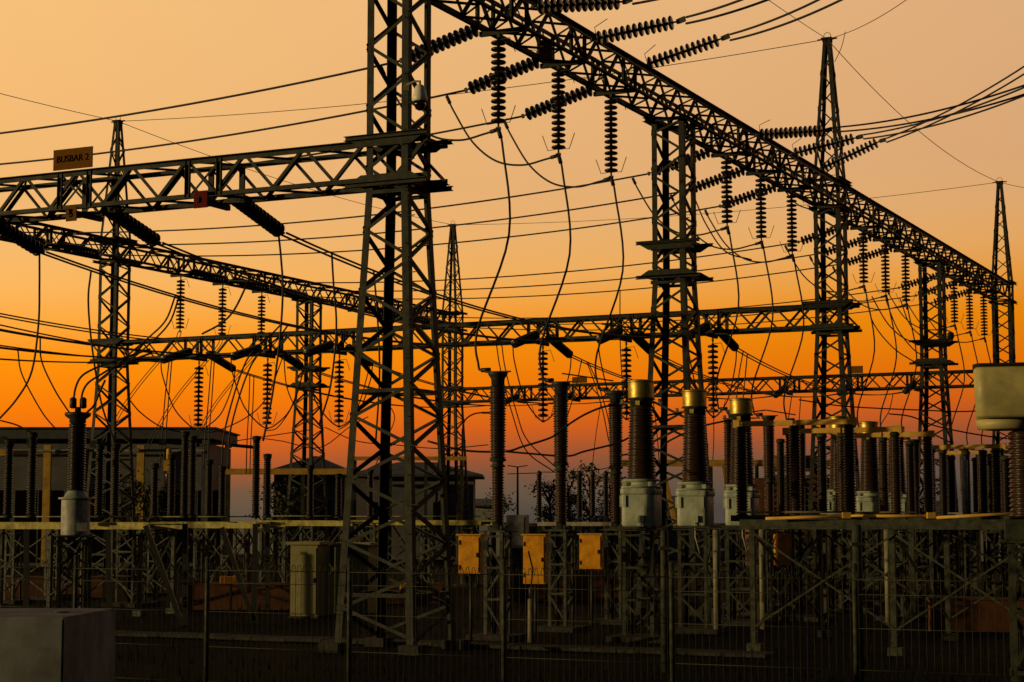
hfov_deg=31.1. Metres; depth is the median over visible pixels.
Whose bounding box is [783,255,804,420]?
dropper wire
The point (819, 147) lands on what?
insulator string
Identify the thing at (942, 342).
lattice mast
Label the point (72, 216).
sign board
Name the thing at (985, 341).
dropper wire
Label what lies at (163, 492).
window
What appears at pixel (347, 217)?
bus wire
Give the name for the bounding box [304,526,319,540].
switchgear stand
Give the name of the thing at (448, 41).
insulator string
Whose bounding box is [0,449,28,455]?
switch arm
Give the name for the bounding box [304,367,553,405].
bus wire
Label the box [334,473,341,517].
post insulator
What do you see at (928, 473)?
disconnect switch
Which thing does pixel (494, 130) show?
jumper wire
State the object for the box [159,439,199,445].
switch arm
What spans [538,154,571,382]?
dropper wire
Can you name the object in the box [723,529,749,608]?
column stand
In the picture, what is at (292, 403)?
jumper wire
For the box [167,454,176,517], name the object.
post insulator
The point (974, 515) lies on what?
operating rod
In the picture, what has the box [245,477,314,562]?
tree
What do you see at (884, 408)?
connecting wire
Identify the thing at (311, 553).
equipment cabinet
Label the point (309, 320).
lattice mast
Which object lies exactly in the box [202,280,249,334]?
slack wire
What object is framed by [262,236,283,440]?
slack wire
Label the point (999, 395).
instrument transformer
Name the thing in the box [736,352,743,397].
slack wire
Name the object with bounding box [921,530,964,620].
switchgear stand
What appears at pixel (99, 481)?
post insulator
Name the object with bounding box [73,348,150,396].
connecting wire
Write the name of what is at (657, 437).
slack wire
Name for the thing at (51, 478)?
control building
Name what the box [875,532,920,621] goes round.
switchgear stand
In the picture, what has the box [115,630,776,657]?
cable trench
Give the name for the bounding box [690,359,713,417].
jumper wire
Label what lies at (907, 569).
transformer stand
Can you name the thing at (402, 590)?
junction box
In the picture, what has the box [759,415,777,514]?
insulator column
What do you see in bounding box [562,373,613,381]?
connecting wire
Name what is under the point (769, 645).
service path
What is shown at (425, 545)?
switchgear stand
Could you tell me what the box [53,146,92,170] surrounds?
sign board
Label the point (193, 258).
bus wire
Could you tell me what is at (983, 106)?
line conductor
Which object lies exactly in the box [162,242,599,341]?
bus wire
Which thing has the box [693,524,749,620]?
switchgear stand
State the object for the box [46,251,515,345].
bus wire
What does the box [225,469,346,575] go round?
portal frame
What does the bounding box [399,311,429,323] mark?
insulator string
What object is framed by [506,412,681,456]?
connecting wire
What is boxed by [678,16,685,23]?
yoke plate
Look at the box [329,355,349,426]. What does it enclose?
insulator string
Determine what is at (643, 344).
insulator string
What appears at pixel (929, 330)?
jumper wire
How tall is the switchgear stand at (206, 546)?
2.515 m
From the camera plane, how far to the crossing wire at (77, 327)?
65.55 m
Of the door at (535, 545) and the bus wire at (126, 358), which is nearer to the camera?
the door at (535, 545)
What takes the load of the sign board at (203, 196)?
attached to the lattice beam at (111, 203)
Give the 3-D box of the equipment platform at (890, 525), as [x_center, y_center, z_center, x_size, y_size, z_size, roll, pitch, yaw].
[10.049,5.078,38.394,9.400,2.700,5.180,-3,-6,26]
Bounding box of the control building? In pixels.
[0,427,239,565]
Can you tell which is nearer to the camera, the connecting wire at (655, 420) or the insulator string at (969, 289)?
the connecting wire at (655, 420)
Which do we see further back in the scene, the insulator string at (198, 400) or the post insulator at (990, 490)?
the insulator string at (198, 400)
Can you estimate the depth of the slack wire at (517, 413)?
70.12 m
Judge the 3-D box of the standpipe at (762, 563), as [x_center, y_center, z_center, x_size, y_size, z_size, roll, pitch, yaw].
[6.223,5.902,45.644,0.180,2.460,0.180,0,-6,0]
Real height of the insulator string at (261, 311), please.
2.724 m
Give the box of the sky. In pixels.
[0,0,1023,522]
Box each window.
[0,490,7,561]
[14,490,61,562]
[68,490,109,562]
[120,490,167,562]
[174,490,219,562]
[320,501,329,532]
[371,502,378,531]
[433,502,449,531]
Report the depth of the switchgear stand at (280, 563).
75.57 m
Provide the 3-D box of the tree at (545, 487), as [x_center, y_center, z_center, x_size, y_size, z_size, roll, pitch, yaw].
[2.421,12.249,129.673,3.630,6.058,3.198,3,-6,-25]
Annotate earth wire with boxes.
[0,93,115,120]
[123,123,451,224]
[130,40,821,120]
[468,183,990,224]
[769,0,826,38]
[828,0,905,38]
[832,44,998,181]
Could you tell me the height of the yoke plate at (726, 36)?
0.185 m
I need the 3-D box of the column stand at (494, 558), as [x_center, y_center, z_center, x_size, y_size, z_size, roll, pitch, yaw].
[-0.323,5.553,41.759,1.080,2.485,1.080,-3,-6,26]
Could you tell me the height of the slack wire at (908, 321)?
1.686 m
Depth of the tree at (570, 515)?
124.36 m
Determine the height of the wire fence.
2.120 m
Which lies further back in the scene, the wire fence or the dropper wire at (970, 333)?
the dropper wire at (970, 333)
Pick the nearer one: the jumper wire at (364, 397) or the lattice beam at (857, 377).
the jumper wire at (364, 397)
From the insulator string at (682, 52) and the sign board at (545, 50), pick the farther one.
the insulator string at (682, 52)
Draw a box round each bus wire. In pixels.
[0,60,399,133]
[0,90,464,164]
[0,329,306,355]
[0,330,301,355]
[0,347,233,359]
[0,348,188,359]
[0,358,162,362]
[23,173,647,232]
[42,253,443,345]
[46,192,674,245]
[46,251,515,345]
[100,206,718,256]
[158,244,539,341]
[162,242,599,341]
[229,242,797,282]
[236,371,468,407]
[237,369,481,407]
[259,116,521,161]
[270,253,818,291]
[281,234,641,337]
[286,232,676,337]
[303,368,552,405]
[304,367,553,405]
[314,264,835,299]
[373,365,604,403]
[374,364,609,403]
[417,288,897,318]
[430,295,914,324]
[473,304,918,330]
[572,357,771,397]
[573,355,773,398]
[654,354,836,397]
[656,353,839,396]
[737,350,902,394]
[739,348,906,394]
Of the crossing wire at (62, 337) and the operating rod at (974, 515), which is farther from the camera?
the crossing wire at (62, 337)
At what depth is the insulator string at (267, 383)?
79.18 m
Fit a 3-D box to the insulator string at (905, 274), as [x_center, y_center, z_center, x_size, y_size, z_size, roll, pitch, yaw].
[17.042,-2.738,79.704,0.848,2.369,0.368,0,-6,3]
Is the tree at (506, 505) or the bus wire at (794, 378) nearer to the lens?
the bus wire at (794, 378)
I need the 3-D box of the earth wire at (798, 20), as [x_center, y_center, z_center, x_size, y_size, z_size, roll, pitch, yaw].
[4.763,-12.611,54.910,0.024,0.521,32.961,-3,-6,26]
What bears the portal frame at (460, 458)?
on the ground
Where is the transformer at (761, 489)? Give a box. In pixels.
[745,455,846,565]
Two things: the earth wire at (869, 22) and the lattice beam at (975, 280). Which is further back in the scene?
the lattice beam at (975, 280)
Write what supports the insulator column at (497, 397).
on the column stand at (494, 558)
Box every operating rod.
[765,512,850,519]
[851,512,935,517]
[936,512,1011,518]
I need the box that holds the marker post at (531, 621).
[528,599,533,642]
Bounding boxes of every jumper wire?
[160,363,197,430]
[200,371,234,429]
[230,358,264,427]
[269,368,302,427]
[304,354,338,427]
[341,365,372,426]
[381,66,497,140]
[445,95,557,165]
[504,123,610,187]
[512,345,542,421]
[545,357,571,420]
[598,341,626,419]
[631,178,726,235]
[670,194,760,249]
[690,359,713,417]
[704,210,791,262]
[715,351,736,416]
[784,245,863,292]
[809,256,885,301]
[832,266,905,309]
[887,292,953,329]
[904,298,969,335]
[928,319,983,342]
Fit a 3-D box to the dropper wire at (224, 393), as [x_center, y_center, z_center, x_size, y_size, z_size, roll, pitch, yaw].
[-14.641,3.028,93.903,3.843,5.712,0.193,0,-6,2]
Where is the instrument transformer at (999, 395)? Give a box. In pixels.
[972,362,1023,539]
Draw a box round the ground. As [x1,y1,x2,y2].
[6,523,1023,681]
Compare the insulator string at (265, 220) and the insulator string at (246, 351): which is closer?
the insulator string at (265, 220)
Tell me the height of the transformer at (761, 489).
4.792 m
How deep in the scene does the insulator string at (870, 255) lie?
80.40 m
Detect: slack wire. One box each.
[0,255,40,418]
[17,351,56,429]
[39,338,69,411]
[87,271,114,440]
[110,296,175,370]
[112,297,179,377]
[128,399,180,432]
[159,360,169,468]
[163,360,171,463]
[199,355,283,432]
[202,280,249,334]
[203,359,211,468]
[207,359,214,458]
[221,323,282,468]
[227,325,288,468]
[246,374,249,473]
[249,376,253,473]
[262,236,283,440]
[266,369,304,430]
[283,357,309,423]
[319,253,336,423]
[338,367,369,429]
[370,387,394,463]
[373,271,380,439]
[496,346,554,471]
[501,346,555,467]
[567,360,581,414]
[586,362,608,440]
[588,363,608,422]
[592,405,600,469]
[619,291,621,377]
[653,404,659,462]
[696,201,751,259]
[712,418,713,459]
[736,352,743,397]
[743,354,747,397]
[866,300,925,367]
[871,296,925,342]
[881,394,892,424]
[885,300,925,356]
[899,298,922,337]
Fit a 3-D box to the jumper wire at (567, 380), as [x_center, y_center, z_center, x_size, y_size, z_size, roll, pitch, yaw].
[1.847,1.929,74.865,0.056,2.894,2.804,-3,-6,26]
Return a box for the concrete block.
[0,608,115,681]
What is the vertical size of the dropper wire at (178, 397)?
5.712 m
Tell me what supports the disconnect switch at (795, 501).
on the equipment platform at (890, 525)
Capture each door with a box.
[225,577,237,582]
[459,537,478,572]
[524,537,543,581]
[580,536,599,566]
[779,536,791,562]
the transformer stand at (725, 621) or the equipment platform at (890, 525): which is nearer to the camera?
the equipment platform at (890, 525)
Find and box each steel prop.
[23,530,28,607]
[105,530,111,607]
[143,525,181,625]
[219,527,256,620]
[251,524,257,622]
[265,524,269,609]
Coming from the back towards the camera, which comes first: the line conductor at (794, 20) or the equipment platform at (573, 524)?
the equipment platform at (573, 524)
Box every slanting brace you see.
[666,477,676,525]
[721,460,724,487]
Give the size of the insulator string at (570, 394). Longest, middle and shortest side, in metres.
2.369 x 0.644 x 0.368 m
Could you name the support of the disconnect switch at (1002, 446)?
attached to the post insulator at (990, 490)
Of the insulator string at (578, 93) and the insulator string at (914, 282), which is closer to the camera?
the insulator string at (578, 93)
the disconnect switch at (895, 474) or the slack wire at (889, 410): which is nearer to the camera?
the disconnect switch at (895, 474)
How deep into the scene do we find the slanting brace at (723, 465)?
85.18 m
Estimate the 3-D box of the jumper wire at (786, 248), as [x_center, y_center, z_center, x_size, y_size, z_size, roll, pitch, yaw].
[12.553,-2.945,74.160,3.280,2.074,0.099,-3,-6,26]
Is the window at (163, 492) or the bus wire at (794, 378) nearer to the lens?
the bus wire at (794, 378)
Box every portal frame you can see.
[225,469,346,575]
[353,456,466,570]
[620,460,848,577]
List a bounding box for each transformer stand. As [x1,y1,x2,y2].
[53,536,95,607]
[606,529,678,642]
[669,529,729,633]
[721,528,773,625]
[827,529,865,607]
[848,529,884,605]
[895,530,917,600]
[999,540,1023,681]
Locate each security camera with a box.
[403,80,427,110]
[947,330,953,339]
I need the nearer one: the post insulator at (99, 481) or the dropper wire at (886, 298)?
the post insulator at (99, 481)
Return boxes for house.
[273,456,357,562]
[356,462,484,559]
[475,499,503,525]
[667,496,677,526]
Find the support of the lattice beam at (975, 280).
attached to the lattice mast at (994, 303)
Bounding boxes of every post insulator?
[2,440,14,517]
[26,432,37,517]
[94,444,104,517]
[110,443,120,517]
[150,463,158,517]
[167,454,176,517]
[180,431,189,517]
[188,436,197,517]
[204,459,212,517]
[218,466,226,517]
[251,436,261,517]
[262,454,271,517]
[306,465,314,517]
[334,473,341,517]
[367,469,373,517]
[536,470,541,533]
[577,470,582,568]
[590,470,595,532]
[603,470,608,566]
[723,419,731,514]
[776,438,785,602]
[816,433,827,622]
[905,440,916,612]
[929,448,936,596]
[938,450,948,514]
[947,455,956,595]
[962,451,971,513]
[971,457,981,595]
[978,450,988,513]
[986,454,995,596]
[991,448,1002,512]
[1000,455,1011,596]
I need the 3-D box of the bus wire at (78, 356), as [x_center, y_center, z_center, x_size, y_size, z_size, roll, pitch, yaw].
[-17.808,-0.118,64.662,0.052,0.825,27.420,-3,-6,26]
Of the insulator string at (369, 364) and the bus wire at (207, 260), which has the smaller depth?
the bus wire at (207, 260)
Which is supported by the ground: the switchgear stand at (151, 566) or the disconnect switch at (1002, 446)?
the switchgear stand at (151, 566)
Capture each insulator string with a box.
[0,224,44,255]
[14,224,46,245]
[58,236,100,257]
[106,208,160,246]
[160,347,195,363]
[172,275,188,331]
[189,264,229,282]
[189,361,208,430]
[205,350,235,371]
[213,284,230,334]
[227,189,284,236]
[230,344,263,360]
[231,273,269,291]
[256,292,269,341]
[257,358,276,428]
[270,281,307,298]
[275,347,303,369]
[303,341,337,356]
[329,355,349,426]
[345,344,373,366]
[365,300,399,317]
[399,25,478,62]
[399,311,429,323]
[464,51,538,93]
[481,32,515,129]
[505,394,521,404]
[511,330,541,347]
[521,78,592,119]
[531,0,624,13]
[532,345,554,421]
[542,64,574,154]
[550,334,572,357]
[566,392,576,399]
[590,16,678,44]
[596,93,626,177]
[596,327,626,343]
[621,342,637,419]
[632,330,654,353]
[641,34,723,69]
[647,142,709,175]
[686,167,744,192]
[689,322,714,339]
[707,338,725,417]
[714,155,740,227]
[716,326,738,351]
[719,178,775,208]
[748,173,773,241]
[754,120,826,139]
[773,385,791,397]
[780,190,803,255]
[789,133,857,157]
[797,223,848,244]
[819,138,880,175]
[826,235,871,255]
[848,247,892,265]
[853,228,874,286]
[875,240,896,295]
[896,251,915,304]
[898,272,941,288]
[902,381,918,393]
[915,281,957,296]
[931,288,971,304]
[946,277,963,324]
[961,285,978,331]
[975,293,992,337]
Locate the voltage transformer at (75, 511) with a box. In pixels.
[58,397,93,534]
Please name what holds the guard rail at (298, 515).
on the equipment platform at (301, 524)
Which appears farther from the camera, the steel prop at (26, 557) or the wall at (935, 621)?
the steel prop at (26, 557)
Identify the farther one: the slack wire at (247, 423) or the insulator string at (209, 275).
the insulator string at (209, 275)
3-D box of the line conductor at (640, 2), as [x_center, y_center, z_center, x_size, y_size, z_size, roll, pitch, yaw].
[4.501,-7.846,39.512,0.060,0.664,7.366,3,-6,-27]
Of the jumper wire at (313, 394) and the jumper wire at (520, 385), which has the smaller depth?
the jumper wire at (520, 385)
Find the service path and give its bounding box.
[535,585,1023,672]
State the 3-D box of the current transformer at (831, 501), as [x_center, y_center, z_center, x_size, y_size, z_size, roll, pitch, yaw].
[9.979,4.255,56.051,0.980,3.975,0.920,-2,-6,20]
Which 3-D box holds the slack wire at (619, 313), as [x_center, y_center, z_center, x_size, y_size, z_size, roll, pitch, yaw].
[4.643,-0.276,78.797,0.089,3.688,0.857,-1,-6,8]
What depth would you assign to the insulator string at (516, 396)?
109.24 m
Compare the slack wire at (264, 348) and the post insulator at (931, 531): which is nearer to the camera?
the post insulator at (931, 531)
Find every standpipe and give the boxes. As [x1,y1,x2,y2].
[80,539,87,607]
[713,530,720,633]
[759,529,766,628]
[884,530,889,624]
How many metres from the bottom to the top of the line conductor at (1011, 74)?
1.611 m
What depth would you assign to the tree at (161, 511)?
94.41 m
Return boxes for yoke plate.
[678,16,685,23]
[723,33,729,39]
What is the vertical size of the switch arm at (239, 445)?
0.219 m
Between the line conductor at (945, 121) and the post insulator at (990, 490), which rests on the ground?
the post insulator at (990, 490)
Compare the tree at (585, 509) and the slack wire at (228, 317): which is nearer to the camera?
the slack wire at (228, 317)
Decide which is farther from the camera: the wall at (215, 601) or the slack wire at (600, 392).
the slack wire at (600, 392)
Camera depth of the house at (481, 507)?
189.59 m
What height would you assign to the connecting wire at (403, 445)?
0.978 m
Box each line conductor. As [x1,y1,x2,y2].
[632,0,657,4]
[685,0,742,17]
[685,0,768,24]
[729,0,819,34]
[729,0,842,40]
[832,84,1023,127]
[832,93,1023,132]
[863,87,1023,134]
[863,96,1023,139]
[886,66,1023,138]
[886,73,1023,142]
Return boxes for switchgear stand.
[3,530,34,603]
[31,529,79,599]
[101,529,159,607]
[135,529,166,596]
[180,528,217,597]
[220,528,244,581]
[278,527,291,581]
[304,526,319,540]
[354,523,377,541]
[419,528,444,590]
[453,525,488,586]
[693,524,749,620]
[741,531,780,617]
[768,529,803,607]
[779,529,838,621]
[811,532,838,603]
[829,529,875,613]
[865,529,898,600]
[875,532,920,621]
[907,530,936,609]
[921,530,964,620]
[959,530,981,595]
[982,530,1006,596]
[1005,543,1023,596]
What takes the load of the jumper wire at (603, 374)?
hanging from the insulator string at (618, 330)
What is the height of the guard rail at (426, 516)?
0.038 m
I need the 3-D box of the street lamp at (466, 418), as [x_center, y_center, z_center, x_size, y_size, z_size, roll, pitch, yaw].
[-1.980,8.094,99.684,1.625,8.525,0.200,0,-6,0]
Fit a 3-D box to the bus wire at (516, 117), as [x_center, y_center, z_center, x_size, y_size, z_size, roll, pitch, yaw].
[-12.177,-5.367,57.369,27.691,0.700,0.058,-3,-6,26]
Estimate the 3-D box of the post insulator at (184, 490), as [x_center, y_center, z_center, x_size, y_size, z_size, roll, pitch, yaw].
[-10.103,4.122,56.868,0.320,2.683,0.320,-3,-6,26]
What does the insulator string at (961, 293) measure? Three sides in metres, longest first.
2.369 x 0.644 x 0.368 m
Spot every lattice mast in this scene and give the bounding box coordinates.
[79,117,143,580]
[278,297,333,570]
[318,0,470,655]
[434,221,470,564]
[629,113,726,615]
[802,32,875,592]
[909,258,960,579]
[983,177,1022,570]
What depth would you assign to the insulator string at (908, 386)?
98.35 m
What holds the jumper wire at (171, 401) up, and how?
hanging from the insulator string at (188, 350)
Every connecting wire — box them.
[0,420,30,432]
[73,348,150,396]
[81,352,152,396]
[86,380,105,412]
[155,429,309,461]
[261,417,367,448]
[324,427,487,448]
[427,404,627,452]
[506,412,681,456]
[544,467,608,472]
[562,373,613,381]
[601,323,657,330]
[620,419,731,455]
[766,410,795,414]
[798,399,974,411]
[889,413,1006,438]
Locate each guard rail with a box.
[0,516,148,516]
[149,516,255,516]
[260,515,342,516]
[350,516,480,516]
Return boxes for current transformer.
[617,379,666,555]
[673,389,717,553]
[721,398,759,550]
[826,415,848,534]
[855,421,882,544]
[887,426,909,531]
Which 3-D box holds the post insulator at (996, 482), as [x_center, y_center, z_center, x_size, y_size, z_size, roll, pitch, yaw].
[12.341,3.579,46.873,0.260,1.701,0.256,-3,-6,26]
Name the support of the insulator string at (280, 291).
hanging from the lattice beam at (173, 271)
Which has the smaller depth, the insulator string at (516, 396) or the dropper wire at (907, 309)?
the dropper wire at (907, 309)
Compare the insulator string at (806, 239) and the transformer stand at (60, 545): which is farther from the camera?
the insulator string at (806, 239)
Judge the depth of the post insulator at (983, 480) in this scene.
49.78 m
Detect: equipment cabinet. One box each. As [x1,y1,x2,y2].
[286,541,333,618]
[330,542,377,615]
[506,515,528,600]
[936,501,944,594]
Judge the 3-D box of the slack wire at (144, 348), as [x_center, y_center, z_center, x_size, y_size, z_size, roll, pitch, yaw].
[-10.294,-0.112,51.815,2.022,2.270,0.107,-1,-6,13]
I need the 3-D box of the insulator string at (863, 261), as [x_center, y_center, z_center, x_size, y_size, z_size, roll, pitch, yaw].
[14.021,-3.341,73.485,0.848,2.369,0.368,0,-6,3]
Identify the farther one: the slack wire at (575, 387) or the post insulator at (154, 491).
the slack wire at (575, 387)
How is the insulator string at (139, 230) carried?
attached to the lattice beam at (111, 203)
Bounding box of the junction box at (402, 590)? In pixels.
[400,583,405,614]
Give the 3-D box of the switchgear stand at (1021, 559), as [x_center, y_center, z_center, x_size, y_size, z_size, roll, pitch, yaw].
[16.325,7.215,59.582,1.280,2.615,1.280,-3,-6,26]
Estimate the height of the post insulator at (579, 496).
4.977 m
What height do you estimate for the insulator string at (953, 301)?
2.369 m
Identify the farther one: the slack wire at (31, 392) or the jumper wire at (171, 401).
the jumper wire at (171, 401)
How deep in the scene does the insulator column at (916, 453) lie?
77.76 m
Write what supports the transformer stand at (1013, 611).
on the ground
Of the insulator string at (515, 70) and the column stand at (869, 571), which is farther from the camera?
the column stand at (869, 571)
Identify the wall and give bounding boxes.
[3,576,105,597]
[181,582,289,609]
[233,526,1020,560]
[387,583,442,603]
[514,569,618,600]
[926,597,1023,631]
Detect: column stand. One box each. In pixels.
[466,531,527,641]
[537,530,590,632]
[589,529,640,624]
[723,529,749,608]
[766,529,788,601]
[787,530,813,599]
[868,529,881,588]
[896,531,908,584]
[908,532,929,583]
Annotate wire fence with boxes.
[0,555,1023,681]
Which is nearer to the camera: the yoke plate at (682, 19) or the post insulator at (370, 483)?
the yoke plate at (682, 19)
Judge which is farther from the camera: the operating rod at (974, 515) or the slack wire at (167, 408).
the slack wire at (167, 408)
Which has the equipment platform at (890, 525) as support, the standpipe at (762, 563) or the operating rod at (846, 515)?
the operating rod at (846, 515)
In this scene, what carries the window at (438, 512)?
in the house at (398, 492)
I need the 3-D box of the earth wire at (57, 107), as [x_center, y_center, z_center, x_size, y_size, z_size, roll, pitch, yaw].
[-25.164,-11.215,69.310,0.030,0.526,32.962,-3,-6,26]
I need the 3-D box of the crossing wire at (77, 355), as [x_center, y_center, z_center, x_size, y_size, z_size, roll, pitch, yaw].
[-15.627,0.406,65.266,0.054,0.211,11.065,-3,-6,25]
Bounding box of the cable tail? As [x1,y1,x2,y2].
[528,551,533,598]
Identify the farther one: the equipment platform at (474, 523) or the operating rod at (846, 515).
the equipment platform at (474, 523)
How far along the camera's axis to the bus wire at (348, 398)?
90.27 m
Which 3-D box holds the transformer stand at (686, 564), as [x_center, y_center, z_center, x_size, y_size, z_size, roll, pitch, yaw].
[4.443,5.793,44.398,1.320,2.515,1.320,-2,-6,20]
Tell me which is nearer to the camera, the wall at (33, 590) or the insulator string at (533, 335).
the wall at (33, 590)
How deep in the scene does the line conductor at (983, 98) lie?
52.60 m
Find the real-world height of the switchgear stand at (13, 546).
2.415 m
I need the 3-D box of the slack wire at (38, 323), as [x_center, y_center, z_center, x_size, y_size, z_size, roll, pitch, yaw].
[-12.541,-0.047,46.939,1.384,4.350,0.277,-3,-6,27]
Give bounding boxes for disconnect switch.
[731,417,862,520]
[782,425,907,518]
[831,430,939,518]
[932,443,1009,518]
[942,450,1023,518]
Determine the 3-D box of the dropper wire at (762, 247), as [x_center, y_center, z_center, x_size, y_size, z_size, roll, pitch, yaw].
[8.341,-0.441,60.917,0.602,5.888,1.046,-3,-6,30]
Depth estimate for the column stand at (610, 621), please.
47.86 m
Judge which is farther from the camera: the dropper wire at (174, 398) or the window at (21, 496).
the window at (21, 496)
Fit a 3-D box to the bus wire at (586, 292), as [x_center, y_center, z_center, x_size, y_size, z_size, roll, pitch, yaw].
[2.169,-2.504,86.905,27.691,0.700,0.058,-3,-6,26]
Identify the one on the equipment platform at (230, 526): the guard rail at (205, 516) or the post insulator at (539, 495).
the guard rail at (205, 516)
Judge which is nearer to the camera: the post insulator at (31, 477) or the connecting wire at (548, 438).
the connecting wire at (548, 438)
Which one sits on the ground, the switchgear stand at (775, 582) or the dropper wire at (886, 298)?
the switchgear stand at (775, 582)
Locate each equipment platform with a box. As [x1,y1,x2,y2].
[0,522,183,615]
[150,522,285,604]
[254,520,372,592]
[354,520,496,586]
[537,522,621,568]
[739,519,1023,655]
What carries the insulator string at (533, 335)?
hanging from the lattice beam at (617, 319)
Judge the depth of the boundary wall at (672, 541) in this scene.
129.40 m
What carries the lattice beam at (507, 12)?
attached to the lattice mast at (406, 177)
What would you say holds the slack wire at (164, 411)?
hanging from the bus wire at (78, 356)
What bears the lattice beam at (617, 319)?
attached to the lattice mast at (839, 329)
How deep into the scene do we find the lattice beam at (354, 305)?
102.58 m
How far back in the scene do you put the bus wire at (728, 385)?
83.26 m
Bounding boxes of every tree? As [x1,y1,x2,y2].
[103,470,148,571]
[120,468,178,572]
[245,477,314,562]
[483,488,515,525]
[515,472,571,557]
[545,465,596,559]
[569,460,610,532]
[583,474,626,558]
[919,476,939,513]
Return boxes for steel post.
[659,530,669,672]
[849,524,864,681]
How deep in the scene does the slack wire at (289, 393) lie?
74.16 m
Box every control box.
[221,576,237,615]
[456,534,494,641]
[521,534,557,633]
[577,533,613,625]
[773,533,791,615]
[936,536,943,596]
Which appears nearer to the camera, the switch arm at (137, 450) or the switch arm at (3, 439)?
the switch arm at (3, 439)
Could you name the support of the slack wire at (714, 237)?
hanging from the lattice beam at (746, 148)
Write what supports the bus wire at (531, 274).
attached to the insulator string at (806, 239)
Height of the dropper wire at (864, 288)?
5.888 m
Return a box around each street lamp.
[461,412,490,530]
[508,465,527,514]
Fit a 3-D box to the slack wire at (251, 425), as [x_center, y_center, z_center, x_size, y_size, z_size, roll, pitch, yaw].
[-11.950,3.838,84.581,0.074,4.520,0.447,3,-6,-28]
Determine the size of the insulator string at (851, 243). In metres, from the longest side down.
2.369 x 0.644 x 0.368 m
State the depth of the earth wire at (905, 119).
79.23 m
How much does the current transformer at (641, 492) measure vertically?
3.975 m
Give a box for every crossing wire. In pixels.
[0,313,164,338]
[0,316,164,341]
[0,324,164,354]
[0,345,164,362]
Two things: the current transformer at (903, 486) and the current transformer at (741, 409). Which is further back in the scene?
the current transformer at (903, 486)
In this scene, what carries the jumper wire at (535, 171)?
hanging from the insulator string at (610, 113)
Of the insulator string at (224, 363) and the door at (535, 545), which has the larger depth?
the insulator string at (224, 363)
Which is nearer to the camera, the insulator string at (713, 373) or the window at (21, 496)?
the insulator string at (713, 373)
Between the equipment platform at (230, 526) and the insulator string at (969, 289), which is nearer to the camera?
the equipment platform at (230, 526)
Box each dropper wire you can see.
[102,333,177,441]
[105,332,181,441]
[142,340,219,452]
[145,340,222,453]
[188,346,261,452]
[195,357,251,435]
[474,129,510,371]
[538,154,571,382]
[594,177,623,390]
[715,227,739,409]
[751,242,773,414]
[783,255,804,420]
[857,286,874,426]
[880,296,896,434]
[901,304,916,439]
[952,325,964,424]
[966,332,977,449]
[981,338,990,449]
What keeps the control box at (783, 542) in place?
on the ground
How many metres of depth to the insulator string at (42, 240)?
75.16 m
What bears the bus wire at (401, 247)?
attached to the insulator string at (88, 251)
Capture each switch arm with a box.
[0,436,26,443]
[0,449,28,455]
[27,438,58,445]
[55,449,93,454]
[90,440,120,446]
[134,448,165,452]
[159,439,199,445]
[225,442,253,448]
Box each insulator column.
[484,370,510,530]
[548,381,572,529]
[604,390,626,528]
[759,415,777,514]
[794,421,806,510]
[907,439,921,513]
[959,447,964,508]
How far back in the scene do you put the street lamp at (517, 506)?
119.57 m
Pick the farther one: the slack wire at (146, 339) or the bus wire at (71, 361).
the bus wire at (71, 361)
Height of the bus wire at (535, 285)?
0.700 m
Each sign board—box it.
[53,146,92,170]
[66,206,76,221]
[194,190,207,208]
[540,39,551,59]
[572,377,586,382]
[851,366,862,372]
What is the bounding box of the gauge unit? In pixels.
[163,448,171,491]
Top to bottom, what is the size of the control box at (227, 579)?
1.110 m
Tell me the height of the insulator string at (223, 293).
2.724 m
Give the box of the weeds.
[7,582,1023,681]
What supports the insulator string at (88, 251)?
hanging from the lattice beam at (52, 247)
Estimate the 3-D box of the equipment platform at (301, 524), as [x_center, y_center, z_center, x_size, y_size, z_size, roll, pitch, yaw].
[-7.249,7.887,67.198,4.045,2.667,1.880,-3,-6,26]
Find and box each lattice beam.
[0,134,449,224]
[0,217,124,259]
[88,302,860,361]
[108,241,316,298]
[302,283,458,323]
[431,0,690,122]
[444,370,973,403]
[657,91,843,205]
[818,183,942,260]
[922,242,1012,299]
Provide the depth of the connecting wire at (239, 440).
81.94 m
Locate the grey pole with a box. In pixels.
[961,459,968,514]
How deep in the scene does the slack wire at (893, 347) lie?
77.12 m
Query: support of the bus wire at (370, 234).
attached to the insulator string at (42, 240)
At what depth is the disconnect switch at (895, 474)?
44.69 m

